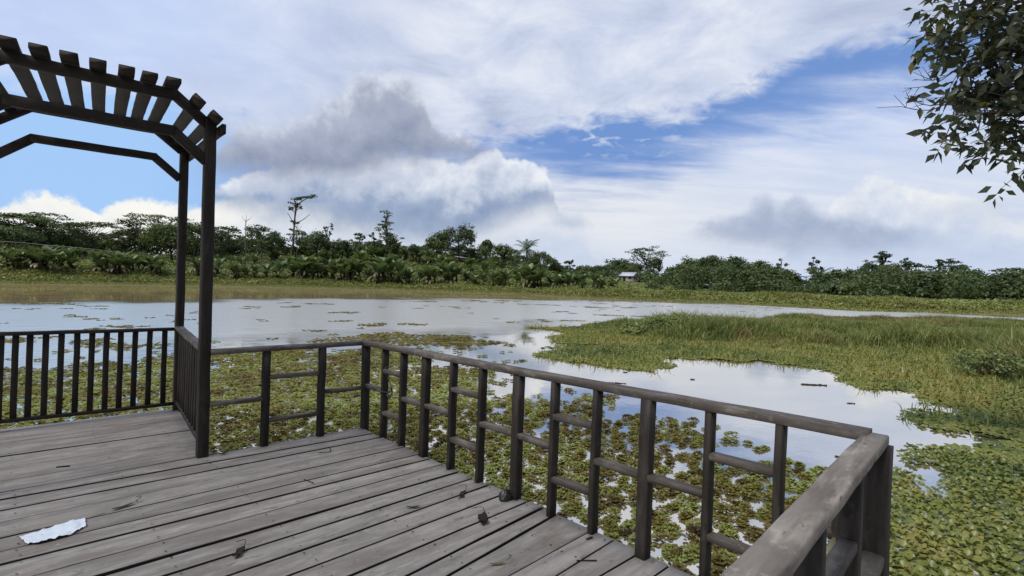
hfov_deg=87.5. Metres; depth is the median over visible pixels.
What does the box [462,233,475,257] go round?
thin tree
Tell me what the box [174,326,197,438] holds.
railing
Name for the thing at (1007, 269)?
umbrella tree
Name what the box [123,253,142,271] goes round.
banana plant
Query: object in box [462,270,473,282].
banana plant
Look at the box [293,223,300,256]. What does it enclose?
dead tree
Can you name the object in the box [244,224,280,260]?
umbrella tree
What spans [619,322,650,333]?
marsh bush
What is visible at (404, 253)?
banana plant
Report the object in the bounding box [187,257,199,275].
banana plant
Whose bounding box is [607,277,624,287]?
banana plant
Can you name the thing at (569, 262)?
thin tree
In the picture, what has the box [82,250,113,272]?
banana plant
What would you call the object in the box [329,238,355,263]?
broadleaf tree
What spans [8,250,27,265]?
banana plant
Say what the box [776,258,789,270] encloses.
thin tree
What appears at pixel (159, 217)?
umbrella tree
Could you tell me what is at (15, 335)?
railing
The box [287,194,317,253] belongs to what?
emergent tree
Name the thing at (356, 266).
banana plant
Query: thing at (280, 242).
broadleaf tree
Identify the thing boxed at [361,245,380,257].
banana plant
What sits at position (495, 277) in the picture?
banana plant
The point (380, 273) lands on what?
banana plant
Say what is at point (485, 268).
banana plant
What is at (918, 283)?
woods
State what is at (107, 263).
banana plant
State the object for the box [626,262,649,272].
broadleaf tree
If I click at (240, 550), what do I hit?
dead leaf
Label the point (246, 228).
dead tree
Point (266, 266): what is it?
banana plant
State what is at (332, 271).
banana plant
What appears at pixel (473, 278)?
banana plant
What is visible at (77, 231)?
umbrella tree
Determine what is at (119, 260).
banana plant
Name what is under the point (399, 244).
banana plant
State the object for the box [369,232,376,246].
thin tree
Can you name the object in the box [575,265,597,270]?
broadleaf tree
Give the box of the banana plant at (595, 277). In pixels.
[586,272,605,288]
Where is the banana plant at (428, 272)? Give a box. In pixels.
[417,264,441,283]
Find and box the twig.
[112,496,140,508]
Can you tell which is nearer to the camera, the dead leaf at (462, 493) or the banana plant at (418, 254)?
the dead leaf at (462, 493)
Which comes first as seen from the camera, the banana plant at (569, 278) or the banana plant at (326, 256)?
the banana plant at (569, 278)
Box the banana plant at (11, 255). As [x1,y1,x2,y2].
[0,248,23,268]
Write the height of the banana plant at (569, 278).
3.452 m
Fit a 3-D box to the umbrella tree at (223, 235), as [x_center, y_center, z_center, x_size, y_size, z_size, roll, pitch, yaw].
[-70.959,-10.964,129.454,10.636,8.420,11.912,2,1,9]
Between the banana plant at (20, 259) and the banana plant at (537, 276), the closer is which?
the banana plant at (20, 259)
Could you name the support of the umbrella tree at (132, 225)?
on the ground at (389, 288)
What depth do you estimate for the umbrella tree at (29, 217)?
111.18 m
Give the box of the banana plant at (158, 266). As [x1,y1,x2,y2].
[148,260,168,274]
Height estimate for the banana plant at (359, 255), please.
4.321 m
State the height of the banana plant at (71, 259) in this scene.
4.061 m
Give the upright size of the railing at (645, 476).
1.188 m
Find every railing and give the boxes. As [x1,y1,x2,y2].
[0,327,174,423]
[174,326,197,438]
[210,341,362,446]
[359,340,871,575]
[720,432,893,575]
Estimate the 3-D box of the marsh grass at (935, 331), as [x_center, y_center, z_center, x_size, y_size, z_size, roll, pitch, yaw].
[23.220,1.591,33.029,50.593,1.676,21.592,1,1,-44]
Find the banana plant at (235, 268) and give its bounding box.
[223,261,247,278]
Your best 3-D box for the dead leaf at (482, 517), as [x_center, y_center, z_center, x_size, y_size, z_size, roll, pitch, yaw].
[-0.205,1.534,3.603,0.076,0.031,0.248,1,1,-19]
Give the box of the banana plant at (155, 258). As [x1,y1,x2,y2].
[140,254,165,274]
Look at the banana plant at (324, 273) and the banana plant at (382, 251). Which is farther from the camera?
the banana plant at (382, 251)
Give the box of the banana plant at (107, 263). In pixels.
[90,250,114,268]
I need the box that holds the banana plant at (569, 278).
[558,272,579,286]
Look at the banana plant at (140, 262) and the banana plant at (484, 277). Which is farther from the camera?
the banana plant at (484, 277)
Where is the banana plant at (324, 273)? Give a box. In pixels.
[318,265,329,278]
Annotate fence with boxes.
[0,241,111,252]
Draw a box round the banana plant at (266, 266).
[260,263,272,276]
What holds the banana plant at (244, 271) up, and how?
on the ground at (389, 288)
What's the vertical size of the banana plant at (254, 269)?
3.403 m
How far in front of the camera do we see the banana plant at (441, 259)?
125.44 m
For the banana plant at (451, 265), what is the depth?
109.34 m
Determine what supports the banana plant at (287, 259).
on the ground at (389, 288)
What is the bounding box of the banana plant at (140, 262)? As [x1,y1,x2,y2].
[135,257,148,269]
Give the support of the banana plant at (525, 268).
on the ground at (389, 288)
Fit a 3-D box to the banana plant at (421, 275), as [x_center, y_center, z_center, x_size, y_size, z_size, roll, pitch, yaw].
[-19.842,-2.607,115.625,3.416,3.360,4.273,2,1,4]
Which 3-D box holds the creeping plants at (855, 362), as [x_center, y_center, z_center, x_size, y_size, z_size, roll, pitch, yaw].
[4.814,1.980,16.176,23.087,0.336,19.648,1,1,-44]
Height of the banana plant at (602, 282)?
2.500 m
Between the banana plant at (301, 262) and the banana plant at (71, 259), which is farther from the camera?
the banana plant at (301, 262)
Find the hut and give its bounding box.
[455,256,465,266]
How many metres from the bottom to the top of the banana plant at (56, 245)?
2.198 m
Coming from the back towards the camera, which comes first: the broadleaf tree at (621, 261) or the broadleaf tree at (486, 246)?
the broadleaf tree at (621, 261)
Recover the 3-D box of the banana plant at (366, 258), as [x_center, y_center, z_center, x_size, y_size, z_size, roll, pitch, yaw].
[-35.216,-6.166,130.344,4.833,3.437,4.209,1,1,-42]
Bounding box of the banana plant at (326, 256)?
[314,252,330,264]
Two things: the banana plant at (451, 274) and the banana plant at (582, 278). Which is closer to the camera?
the banana plant at (582, 278)
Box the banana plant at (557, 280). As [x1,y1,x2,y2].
[550,273,565,287]
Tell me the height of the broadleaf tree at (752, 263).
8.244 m
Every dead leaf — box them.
[232,539,245,555]
[458,484,466,496]
[474,506,487,522]
[490,554,511,563]
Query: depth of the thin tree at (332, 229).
141.28 m
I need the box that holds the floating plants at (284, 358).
[0,290,1006,575]
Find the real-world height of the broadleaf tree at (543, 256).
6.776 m
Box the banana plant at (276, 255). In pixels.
[266,250,281,261]
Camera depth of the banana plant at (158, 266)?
96.75 m
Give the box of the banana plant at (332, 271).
[322,257,344,280]
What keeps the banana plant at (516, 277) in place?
on the ground at (389, 288)
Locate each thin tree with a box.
[323,223,333,252]
[349,232,365,251]
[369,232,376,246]
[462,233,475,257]
[505,249,519,267]
[564,259,575,269]
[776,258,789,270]
[807,257,824,279]
[899,257,911,272]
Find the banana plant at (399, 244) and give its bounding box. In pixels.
[389,242,402,254]
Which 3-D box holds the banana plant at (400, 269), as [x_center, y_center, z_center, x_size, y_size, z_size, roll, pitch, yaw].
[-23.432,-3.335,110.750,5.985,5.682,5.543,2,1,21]
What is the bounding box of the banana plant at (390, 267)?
[382,258,402,279]
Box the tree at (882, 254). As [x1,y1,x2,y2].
[872,251,892,266]
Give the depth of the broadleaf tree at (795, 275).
113.98 m
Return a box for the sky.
[0,0,1023,284]
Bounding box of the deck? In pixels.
[0,409,691,575]
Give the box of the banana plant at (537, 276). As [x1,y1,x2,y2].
[521,267,554,288]
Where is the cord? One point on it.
(389, 391)
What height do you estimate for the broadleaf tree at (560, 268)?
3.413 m
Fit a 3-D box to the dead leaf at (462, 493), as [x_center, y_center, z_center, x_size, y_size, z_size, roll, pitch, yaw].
[-0.372,1.524,4.016,0.062,0.031,0.202,2,1,-5]
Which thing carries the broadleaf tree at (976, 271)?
on the ground at (389, 288)
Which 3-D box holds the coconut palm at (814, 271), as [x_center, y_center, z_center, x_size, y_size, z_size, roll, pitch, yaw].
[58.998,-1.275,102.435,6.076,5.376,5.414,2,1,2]
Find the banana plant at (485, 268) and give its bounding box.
[474,259,494,280]
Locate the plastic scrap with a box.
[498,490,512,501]
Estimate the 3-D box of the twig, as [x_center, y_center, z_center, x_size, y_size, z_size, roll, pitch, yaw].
[-2.625,1.467,3.651,0.063,0.031,0.202,2,1,10]
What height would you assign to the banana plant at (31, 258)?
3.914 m
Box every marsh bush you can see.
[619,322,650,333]
[639,311,700,330]
[946,348,1023,377]
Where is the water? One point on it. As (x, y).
(288, 315)
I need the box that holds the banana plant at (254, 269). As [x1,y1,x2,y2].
[246,263,264,277]
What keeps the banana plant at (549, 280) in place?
on the ground at (389, 288)
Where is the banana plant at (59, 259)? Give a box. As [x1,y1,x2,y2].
[50,251,74,266]
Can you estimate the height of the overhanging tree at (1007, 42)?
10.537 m
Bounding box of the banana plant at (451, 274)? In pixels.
[436,264,469,283]
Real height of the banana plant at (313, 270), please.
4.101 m
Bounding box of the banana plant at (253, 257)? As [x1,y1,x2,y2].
[248,254,262,264]
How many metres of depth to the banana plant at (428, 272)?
109.43 m
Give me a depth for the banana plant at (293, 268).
113.55 m
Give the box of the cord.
[379,366,398,398]
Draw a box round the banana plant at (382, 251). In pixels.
[371,245,393,262]
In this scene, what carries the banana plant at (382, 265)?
on the ground at (389, 288)
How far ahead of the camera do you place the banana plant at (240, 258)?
118.25 m
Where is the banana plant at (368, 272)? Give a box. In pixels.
[360,267,374,281]
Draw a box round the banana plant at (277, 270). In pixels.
[268,259,286,278]
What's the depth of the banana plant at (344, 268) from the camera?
110.84 m
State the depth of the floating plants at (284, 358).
8.00 m
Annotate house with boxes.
[619,272,639,281]
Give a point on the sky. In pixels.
(594, 131)
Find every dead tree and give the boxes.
[242,215,250,264]
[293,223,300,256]
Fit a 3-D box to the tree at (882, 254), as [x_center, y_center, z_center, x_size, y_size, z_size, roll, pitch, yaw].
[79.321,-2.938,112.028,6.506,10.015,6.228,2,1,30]
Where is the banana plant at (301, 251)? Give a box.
[288,246,309,260]
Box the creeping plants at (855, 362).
[524,322,1023,575]
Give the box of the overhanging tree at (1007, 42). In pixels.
[877,0,1023,207]
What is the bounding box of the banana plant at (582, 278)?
[575,273,588,287]
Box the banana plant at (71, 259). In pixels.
[61,246,87,268]
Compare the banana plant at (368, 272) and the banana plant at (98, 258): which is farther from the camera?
the banana plant at (368, 272)
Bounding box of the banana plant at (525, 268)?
[516,261,540,288]
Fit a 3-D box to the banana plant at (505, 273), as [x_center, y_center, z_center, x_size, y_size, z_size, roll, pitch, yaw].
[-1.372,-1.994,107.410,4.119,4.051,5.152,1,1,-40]
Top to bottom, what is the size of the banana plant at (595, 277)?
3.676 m
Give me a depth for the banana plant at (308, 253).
132.07 m
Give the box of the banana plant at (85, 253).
[70,246,90,258]
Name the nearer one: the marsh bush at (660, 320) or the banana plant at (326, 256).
the marsh bush at (660, 320)
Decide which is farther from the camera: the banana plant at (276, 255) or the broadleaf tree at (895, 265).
the banana plant at (276, 255)
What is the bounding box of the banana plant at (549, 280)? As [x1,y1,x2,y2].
[542,274,554,286]
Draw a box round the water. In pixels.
[0,283,1023,575]
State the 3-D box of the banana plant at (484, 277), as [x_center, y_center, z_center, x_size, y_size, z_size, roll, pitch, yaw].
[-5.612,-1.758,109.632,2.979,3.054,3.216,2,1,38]
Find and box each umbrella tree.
[0,212,57,230]
[18,211,73,234]
[44,221,135,249]
[113,212,199,251]
[116,216,157,254]
[199,226,246,257]
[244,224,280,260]
[285,229,308,256]
[625,245,670,268]
[901,262,937,270]
[934,258,968,273]
[988,267,1022,274]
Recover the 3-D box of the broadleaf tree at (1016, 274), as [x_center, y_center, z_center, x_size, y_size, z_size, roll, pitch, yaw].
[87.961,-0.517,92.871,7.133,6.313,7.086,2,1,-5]
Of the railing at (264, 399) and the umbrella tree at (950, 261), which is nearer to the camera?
the railing at (264, 399)
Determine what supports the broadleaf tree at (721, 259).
on the ground at (389, 288)
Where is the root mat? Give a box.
[566,320,1023,460]
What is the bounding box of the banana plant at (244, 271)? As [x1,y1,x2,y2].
[240,265,250,274]
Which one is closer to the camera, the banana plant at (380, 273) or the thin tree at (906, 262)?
the thin tree at (906, 262)
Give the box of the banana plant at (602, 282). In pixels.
[596,278,611,288]
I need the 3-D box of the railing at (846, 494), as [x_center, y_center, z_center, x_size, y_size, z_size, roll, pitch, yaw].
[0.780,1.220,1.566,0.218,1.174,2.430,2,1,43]
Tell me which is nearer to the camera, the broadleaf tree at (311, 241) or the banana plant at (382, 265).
the banana plant at (382, 265)
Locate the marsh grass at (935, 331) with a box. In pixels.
[581,299,1023,395]
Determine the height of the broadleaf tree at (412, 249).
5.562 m
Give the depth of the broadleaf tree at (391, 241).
137.38 m
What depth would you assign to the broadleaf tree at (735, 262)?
137.13 m
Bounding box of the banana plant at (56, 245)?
[49,244,60,251]
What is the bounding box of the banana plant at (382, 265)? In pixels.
[365,253,395,283]
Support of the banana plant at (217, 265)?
on the ground at (389, 288)
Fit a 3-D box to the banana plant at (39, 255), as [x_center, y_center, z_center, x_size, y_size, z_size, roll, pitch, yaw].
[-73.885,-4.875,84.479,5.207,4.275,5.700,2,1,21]
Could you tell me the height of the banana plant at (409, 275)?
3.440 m
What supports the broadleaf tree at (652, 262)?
on the ground at (389, 288)
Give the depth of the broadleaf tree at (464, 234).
143.67 m
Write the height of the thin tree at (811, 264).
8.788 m
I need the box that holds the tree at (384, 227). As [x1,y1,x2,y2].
[367,210,403,256]
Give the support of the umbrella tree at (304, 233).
on the ground at (389, 288)
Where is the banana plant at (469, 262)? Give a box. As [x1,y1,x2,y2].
[458,256,479,271]
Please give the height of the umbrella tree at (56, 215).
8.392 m
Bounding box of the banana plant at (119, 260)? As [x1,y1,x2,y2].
[101,251,138,273]
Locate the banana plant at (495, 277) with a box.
[484,271,503,285]
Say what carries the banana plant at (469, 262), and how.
on the ground at (389, 288)
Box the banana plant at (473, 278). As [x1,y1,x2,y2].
[469,274,480,284]
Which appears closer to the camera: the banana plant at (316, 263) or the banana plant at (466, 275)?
the banana plant at (466, 275)
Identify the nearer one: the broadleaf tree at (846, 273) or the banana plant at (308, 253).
the broadleaf tree at (846, 273)
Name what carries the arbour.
on the deck
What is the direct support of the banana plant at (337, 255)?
on the ground at (389, 288)
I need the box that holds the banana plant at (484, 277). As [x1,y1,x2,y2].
[478,272,488,284]
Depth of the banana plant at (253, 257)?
124.45 m
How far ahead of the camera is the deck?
3.60 m
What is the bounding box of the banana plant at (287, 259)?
[279,257,290,267]
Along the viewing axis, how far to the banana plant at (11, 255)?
81.56 m
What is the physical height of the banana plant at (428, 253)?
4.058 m
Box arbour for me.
[0,35,225,458]
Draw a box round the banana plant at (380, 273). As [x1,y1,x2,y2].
[367,261,393,278]
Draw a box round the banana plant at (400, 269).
[386,258,412,283]
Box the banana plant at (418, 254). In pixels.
[409,248,424,262]
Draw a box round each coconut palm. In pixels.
[512,239,539,263]
[802,267,833,283]
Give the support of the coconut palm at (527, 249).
on the ground at (389, 288)
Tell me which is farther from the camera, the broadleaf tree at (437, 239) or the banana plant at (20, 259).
the broadleaf tree at (437, 239)
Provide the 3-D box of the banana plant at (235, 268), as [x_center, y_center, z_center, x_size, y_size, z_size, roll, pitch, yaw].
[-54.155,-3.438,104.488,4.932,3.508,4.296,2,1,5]
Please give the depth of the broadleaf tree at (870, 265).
110.71 m
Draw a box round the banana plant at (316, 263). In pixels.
[312,259,322,266]
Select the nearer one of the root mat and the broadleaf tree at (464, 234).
the root mat
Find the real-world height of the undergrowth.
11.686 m
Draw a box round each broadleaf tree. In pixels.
[0,225,46,247]
[135,222,200,259]
[187,221,216,259]
[257,230,291,265]
[297,230,336,257]
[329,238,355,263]
[375,231,398,256]
[406,244,419,261]
[424,231,451,256]
[440,223,477,257]
[477,239,495,259]
[489,243,512,269]
[528,250,552,269]
[541,257,561,274]
[548,265,564,271]
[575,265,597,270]
[609,258,631,270]
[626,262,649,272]
[644,256,662,272]
[672,255,700,268]
[705,255,726,267]
[718,256,749,286]
[747,262,779,269]
[781,269,801,281]
[823,269,843,283]
[838,267,857,279]
[855,260,883,274]
[877,262,905,274]
[953,265,987,277]
[999,268,1023,279]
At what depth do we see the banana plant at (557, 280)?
99.61 m
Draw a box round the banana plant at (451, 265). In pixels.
[434,261,461,282]
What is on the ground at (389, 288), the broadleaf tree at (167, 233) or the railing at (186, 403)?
the broadleaf tree at (167, 233)
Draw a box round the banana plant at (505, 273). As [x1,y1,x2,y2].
[497,268,517,284]
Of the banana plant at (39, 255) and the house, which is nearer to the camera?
the banana plant at (39, 255)
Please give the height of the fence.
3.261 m
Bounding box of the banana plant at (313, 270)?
[299,262,326,278]
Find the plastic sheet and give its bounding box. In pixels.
[20,518,85,542]
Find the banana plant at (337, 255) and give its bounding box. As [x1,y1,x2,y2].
[328,250,343,259]
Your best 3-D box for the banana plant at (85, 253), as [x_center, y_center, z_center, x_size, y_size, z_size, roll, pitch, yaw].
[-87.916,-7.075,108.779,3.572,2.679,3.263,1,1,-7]
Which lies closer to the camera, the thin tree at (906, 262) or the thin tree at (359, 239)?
the thin tree at (906, 262)
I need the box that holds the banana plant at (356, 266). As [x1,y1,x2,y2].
[341,257,368,279]
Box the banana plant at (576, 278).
[571,273,589,285]
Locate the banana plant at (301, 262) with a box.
[289,253,322,278]
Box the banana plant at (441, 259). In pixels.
[427,254,453,274]
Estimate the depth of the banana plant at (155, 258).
97.31 m
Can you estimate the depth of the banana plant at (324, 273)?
113.27 m
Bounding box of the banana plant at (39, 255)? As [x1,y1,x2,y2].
[25,245,66,270]
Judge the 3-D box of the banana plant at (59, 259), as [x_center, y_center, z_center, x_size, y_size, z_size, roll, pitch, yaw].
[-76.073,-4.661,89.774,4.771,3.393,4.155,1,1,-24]
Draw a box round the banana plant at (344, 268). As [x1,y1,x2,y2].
[328,261,353,280]
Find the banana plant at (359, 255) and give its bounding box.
[349,250,371,262]
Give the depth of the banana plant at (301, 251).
136.14 m
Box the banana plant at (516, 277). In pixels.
[507,266,523,283]
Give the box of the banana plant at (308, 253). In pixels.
[302,250,312,259]
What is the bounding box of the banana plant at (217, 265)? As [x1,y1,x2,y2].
[214,258,225,273]
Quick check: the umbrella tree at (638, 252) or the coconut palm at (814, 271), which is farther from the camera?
the umbrella tree at (638, 252)
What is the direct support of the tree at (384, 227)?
on the ground at (389, 288)
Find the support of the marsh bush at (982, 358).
in the water
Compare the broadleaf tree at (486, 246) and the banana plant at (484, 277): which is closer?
the banana plant at (484, 277)
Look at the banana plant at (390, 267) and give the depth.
115.27 m
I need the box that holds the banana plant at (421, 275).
[413,269,424,281]
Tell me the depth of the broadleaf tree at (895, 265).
106.92 m
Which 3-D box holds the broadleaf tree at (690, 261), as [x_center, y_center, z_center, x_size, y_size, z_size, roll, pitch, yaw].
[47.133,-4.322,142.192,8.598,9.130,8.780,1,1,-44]
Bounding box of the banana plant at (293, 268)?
[280,261,297,277]
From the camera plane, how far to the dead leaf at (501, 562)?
3.03 m
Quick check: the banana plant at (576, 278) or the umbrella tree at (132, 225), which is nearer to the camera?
the banana plant at (576, 278)
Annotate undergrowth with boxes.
[0,241,1013,304]
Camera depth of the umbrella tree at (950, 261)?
103.09 m
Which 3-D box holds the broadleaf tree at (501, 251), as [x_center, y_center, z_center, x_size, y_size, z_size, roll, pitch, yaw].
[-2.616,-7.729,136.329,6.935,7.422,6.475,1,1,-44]
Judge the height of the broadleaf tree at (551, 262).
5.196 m
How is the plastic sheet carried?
on the deck
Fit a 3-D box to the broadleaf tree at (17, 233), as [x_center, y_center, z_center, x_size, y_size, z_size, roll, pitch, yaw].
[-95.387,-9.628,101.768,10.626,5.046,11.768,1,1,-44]
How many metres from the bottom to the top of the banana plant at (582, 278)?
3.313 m
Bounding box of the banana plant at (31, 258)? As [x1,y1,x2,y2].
[16,245,51,268]
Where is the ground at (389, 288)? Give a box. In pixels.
[0,245,1023,313]
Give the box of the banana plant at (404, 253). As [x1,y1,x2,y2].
[398,247,409,259]
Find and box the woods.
[0,221,1023,299]
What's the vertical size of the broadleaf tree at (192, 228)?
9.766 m
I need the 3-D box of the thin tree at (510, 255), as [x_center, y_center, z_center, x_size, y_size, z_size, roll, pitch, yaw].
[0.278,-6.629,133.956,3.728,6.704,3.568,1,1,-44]
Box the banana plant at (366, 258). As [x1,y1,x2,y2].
[360,256,373,267]
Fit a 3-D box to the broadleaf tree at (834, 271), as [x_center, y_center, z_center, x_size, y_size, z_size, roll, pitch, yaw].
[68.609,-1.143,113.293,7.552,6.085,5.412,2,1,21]
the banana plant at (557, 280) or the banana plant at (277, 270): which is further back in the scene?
the banana plant at (277, 270)
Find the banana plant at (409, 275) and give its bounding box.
[404,268,418,283]
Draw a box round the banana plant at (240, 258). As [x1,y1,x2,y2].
[234,255,245,266]
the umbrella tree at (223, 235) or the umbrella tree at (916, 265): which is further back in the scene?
the umbrella tree at (223, 235)
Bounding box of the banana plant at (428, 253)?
[423,249,437,264]

